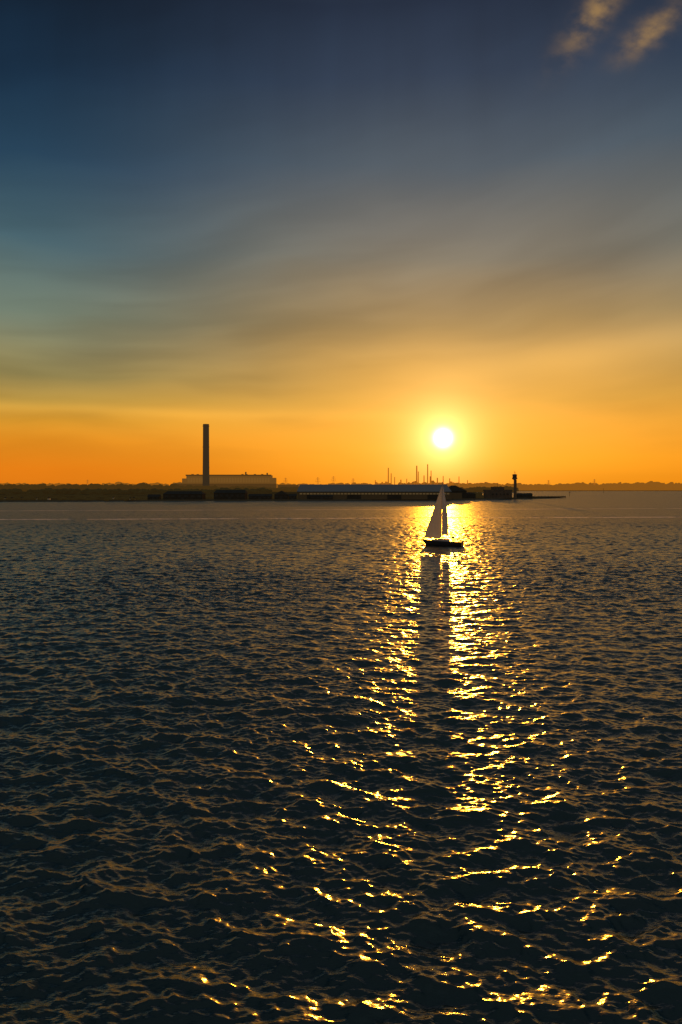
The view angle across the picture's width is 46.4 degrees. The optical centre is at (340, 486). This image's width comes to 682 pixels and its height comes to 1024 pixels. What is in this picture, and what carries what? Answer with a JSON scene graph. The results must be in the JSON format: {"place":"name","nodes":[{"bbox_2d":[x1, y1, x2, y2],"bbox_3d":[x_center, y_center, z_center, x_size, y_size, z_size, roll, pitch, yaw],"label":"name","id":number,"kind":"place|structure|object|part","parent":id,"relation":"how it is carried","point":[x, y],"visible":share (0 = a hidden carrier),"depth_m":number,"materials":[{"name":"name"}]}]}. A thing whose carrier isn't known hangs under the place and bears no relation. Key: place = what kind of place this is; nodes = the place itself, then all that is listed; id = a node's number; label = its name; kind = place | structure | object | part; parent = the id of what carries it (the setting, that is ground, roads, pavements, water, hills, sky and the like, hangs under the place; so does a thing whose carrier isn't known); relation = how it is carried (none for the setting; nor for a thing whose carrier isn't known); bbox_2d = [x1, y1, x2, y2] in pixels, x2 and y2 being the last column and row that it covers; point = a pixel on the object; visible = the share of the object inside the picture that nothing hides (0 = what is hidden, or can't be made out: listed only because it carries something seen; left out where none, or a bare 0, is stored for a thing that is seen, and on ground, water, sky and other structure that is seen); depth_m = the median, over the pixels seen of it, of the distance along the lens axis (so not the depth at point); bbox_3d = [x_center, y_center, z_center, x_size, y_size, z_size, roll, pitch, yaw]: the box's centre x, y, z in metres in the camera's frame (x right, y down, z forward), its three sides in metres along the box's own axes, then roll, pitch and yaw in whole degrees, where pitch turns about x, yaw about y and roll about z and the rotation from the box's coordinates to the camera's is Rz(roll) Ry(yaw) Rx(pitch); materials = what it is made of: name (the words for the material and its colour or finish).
{"place":"outdoors","nodes":[
{"label":"outdoors","id":0,"kind":"place"},
{"bbox_2d":[0,492,548,501],"bbox_3d":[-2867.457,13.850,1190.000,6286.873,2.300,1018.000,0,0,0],"label":"land","id":1,"kind":"structure","parent":0,"point":[57,500],"depth_m":777.88,"materials":[{"name":"black soil"}]},
{"bbox_2d":[0,496,146,500],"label":"shoreline bushes","id":2,"kind":"object","parent":1,"relation":"on","point":[76,498],"visible":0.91,"depth_m":746.18,"materials":[{"name":"green plant"}]},
{"bbox_2d":[0,482,186,491],"bbox_3d":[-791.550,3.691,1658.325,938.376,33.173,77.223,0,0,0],"label":"tree line","id":3,"kind":"object","parent":1,"relation":"on","point":[26,487],"visible":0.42,"depth_m":1638.03,"materials":[{"name":"green plant"}]},
{"bbox_2d":[0,487,271,493],"bbox_3d":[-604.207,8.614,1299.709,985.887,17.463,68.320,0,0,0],"label":"tree line","id":4,"kind":"object","parent":1,"relation":"on","point":[262,490],"visible":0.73,"depth_m":1277.15,"materials":[{"name":"green plant"}]},
{"bbox_2d":[0,494,297,498],"bbox_3d":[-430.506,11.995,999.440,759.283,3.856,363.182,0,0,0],"label":"marsh scrub","id":5,"kind":"object","parent":1,"relation":"on","point":[56,496],"visible":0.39,"depth_m":1006.54,"materials":[{"name":"green plant"}]},
{"bbox_2d":[147,494,161,499],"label":"cottage","id":6,"kind":"structure","parent":1,"relation":"on","point":[154,496],"depth_m":770.00,"materials":[{"name":"stone"}]},
{"bbox_2d":[163,491,205,499],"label":"boat shed","id":7,"kind":"object","parent":1,"relation":"on","point":[184,495],"visible":0.99,"depth_m":768.00,"materials":[{"name":"stone"}]},
{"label":"windows","id":8,"kind":"part","parent":7,"relation":"part of","materials":[{"name":"glass"}]},
{"bbox_2d":[214,490,247,499],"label":"storage shed","id":9,"kind":"structure","parent":1,"relation":"on","point":[230,494],"depth_m":770.00,"materials":[{"name":"stone"}]},
{"bbox_2d":[215,494,243,496],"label":"windows","id":10,"kind":"structure","parent":9,"relation":"in","point":[216,495],"depth_m":769.85,"materials":[{"name":"glass"}]},
{"bbox_2d":[174,472,298,487],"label":"power station","id":11,"kind":"object","parent":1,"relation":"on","point":[255,480],"visible":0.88,"depth_m":2400.00,"materials":[{"name":"grey concrete"}]},
{"bbox_2d":[206,495,297,498],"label":"shoreline bushes","id":12,"kind":"object","parent":1,"relation":"on","point":[209,496],"visible":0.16,"depth_m":822.14,"materials":[{"name":"green plant"}]},
{"bbox_2d":[248,494,272,498],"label":"clubhouse","id":13,"kind":"structure","parent":1,"relation":"on","point":[260,496],"depth_m":775.00,"materials":[{"name":"stone"}]},
{"bbox_2d":[274,491,288,498],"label":"boathouse","id":14,"kind":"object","parent":1,"relation":"on","point":[281,495],"visible":0.94,"depth_m":778.00,"materials":[{"name":"stone"}]},
{"bbox_2d":[288,494,296,498],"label":"store hut","id":15,"kind":"object","parent":1,"relation":"on","point":[292,496],"visible":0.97,"depth_m":778.00,"materials":[{"name":"stone"}]},
{"bbox_2d":[310,495,332,498],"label":"waterfront store","id":16,"kind":"structure","parent":1,"relation":"on","point":[321,496],"depth_m":781.00,"materials":[{"name":"stone"}]},
{"bbox_2d":[297,484,451,498],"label":"warehouse","id":17,"kind":"structure","parent":1,"relation":"on","point":[382,491],"depth_m":792.00,"materials":[{"name":"metal"}]},
{"bbox_2d":[307,495,437,498],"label":"doors","id":18,"kind":"structure","parent":17,"relation":"in","point":[308,496],"depth_m":791.77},
{"bbox_2d":[300,493,448,493],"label":"clerestory windows","id":19,"kind":"structure","parent":17,"relation":"in","point":[300,493],"depth_m":791.77,"materials":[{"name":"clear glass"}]},
{"bbox_2d":[449,485,475,498],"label":"end hangar","id":20,"kind":"structure","parent":1,"relation":"on","point":[457,492],"depth_m":835.80,"materials":[{"name":"stone"}]},
{"bbox_2d":[451,493,461,498],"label":"doors","id":21,"kind":"structure","parent":20,"relation":"in","point":[453,495],"depth_m":835.87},
{"bbox_2d":[472,492,483,497],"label":"shoreline bushes","id":22,"kind":"object","parent":1,"relation":"on","point":[479,494],"visible":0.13,"depth_m":857.18,"materials":[{"name":"green plant"}]},
{"bbox_2d":[483,483,511,497],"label":"coastal castle","id":23,"kind":"structure","parent":1,"relation":"on","point":[497,492],"depth_m":860.00,"materials":[{"name":"stone"}]},
{"bbox_2d":[512,472,516,497],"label":"lookout tower","id":24,"kind":"structure","parent":1,"relation":"on","point":[514,478],"depth_m":879.08,"materials":[{"name":"concrete"}]},
{"bbox_2d":[517,493,532,497],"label":"lifeboat station","id":25,"kind":"object","parent":1,"relation":"on","point":[524,495],"visible":0.93,"depth_m":890.00,"materials":[{"name":"stone"}]},
{"bbox_2d":[0,491,681,1023],"bbox_3d":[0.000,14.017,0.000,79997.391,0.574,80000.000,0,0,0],"label":"water","id":26,"kind":"structure","parent":0,"point":[322,763],"depth_m":40.45,"materials":[{"name":"liquid"}]},
{"bbox_2d":[423,482,463,545],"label":"sailing yacht","id":27,"kind":"object","parent":26,"relation":"on","point":[437,526],"visible":0.98,"depth_m":189.12,"materials":[{"name":"white fabric"}]},
{"bbox_2d":[533,496,565,497],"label":"jetty","id":28,"kind":"object","parent":26,"relation":"in","point":[552,496],"visible":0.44,"depth_m":930.00,"materials":[{"name":"black concrete"}]},
{"bbox_2d":[0,0,681,485],"label":"sky","id":29,"kind":"structure","parent":0,"point":[343,241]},
{"bbox_2d":[519,490,681,490],"bbox_3d":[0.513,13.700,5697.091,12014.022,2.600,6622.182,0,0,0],"label":"shore","id":30,"kind":"structure","parent":0,"point":[600,490],"depth_m":2435.03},
{"bbox_2d":[0,480,681,487],"bbox_3d":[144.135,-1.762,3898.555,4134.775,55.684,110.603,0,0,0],"label":"tree line","id":31,"kind":"object","parent":30,"relation":"on","point":[649,483],"visible":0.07,"depth_m":3878.96,"materials":[{"name":"plant"}]},
{"bbox_2d":[375,464,491,486],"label":"oil refinery","id":32,"kind":"structure","parent":30,"relation":"on","point":[449,484],"depth_m":3483.31,"materials":[{"name":"metal"}]},
{"bbox_2d":[448,483,681,489],"bbox_3d":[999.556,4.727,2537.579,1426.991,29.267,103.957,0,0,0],"label":"tree line","id":33,"kind":"object","parent":30,"relation":"on","point":[572,486],"visible":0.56,"depth_m":2511.07,"materials":[{"name":"plant"}]},
{"bbox_3d":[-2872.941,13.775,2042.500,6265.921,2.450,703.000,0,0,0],"label":"heathland","id":34,"kind":"structure","parent":0,"visible":0},
{"bbox_2d":[203,424,208,485],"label":"chimney stack","id":35,"kind":"object","parent":34,"relation":"on","point":[205,454],"visible":0.97,"depth_m":2351.69,"materials":[{"name":"concrete"}]},
{"bbox_2d":[185,485,518,491],"bbox_3d":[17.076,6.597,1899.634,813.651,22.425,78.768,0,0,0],"label":"tree line","id":36,"kind":"object","parent":34,"relation":"on","point":[469,489],"visible":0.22,"depth_m":1876.79,"materials":[{"name":"green plant"}]}
]}

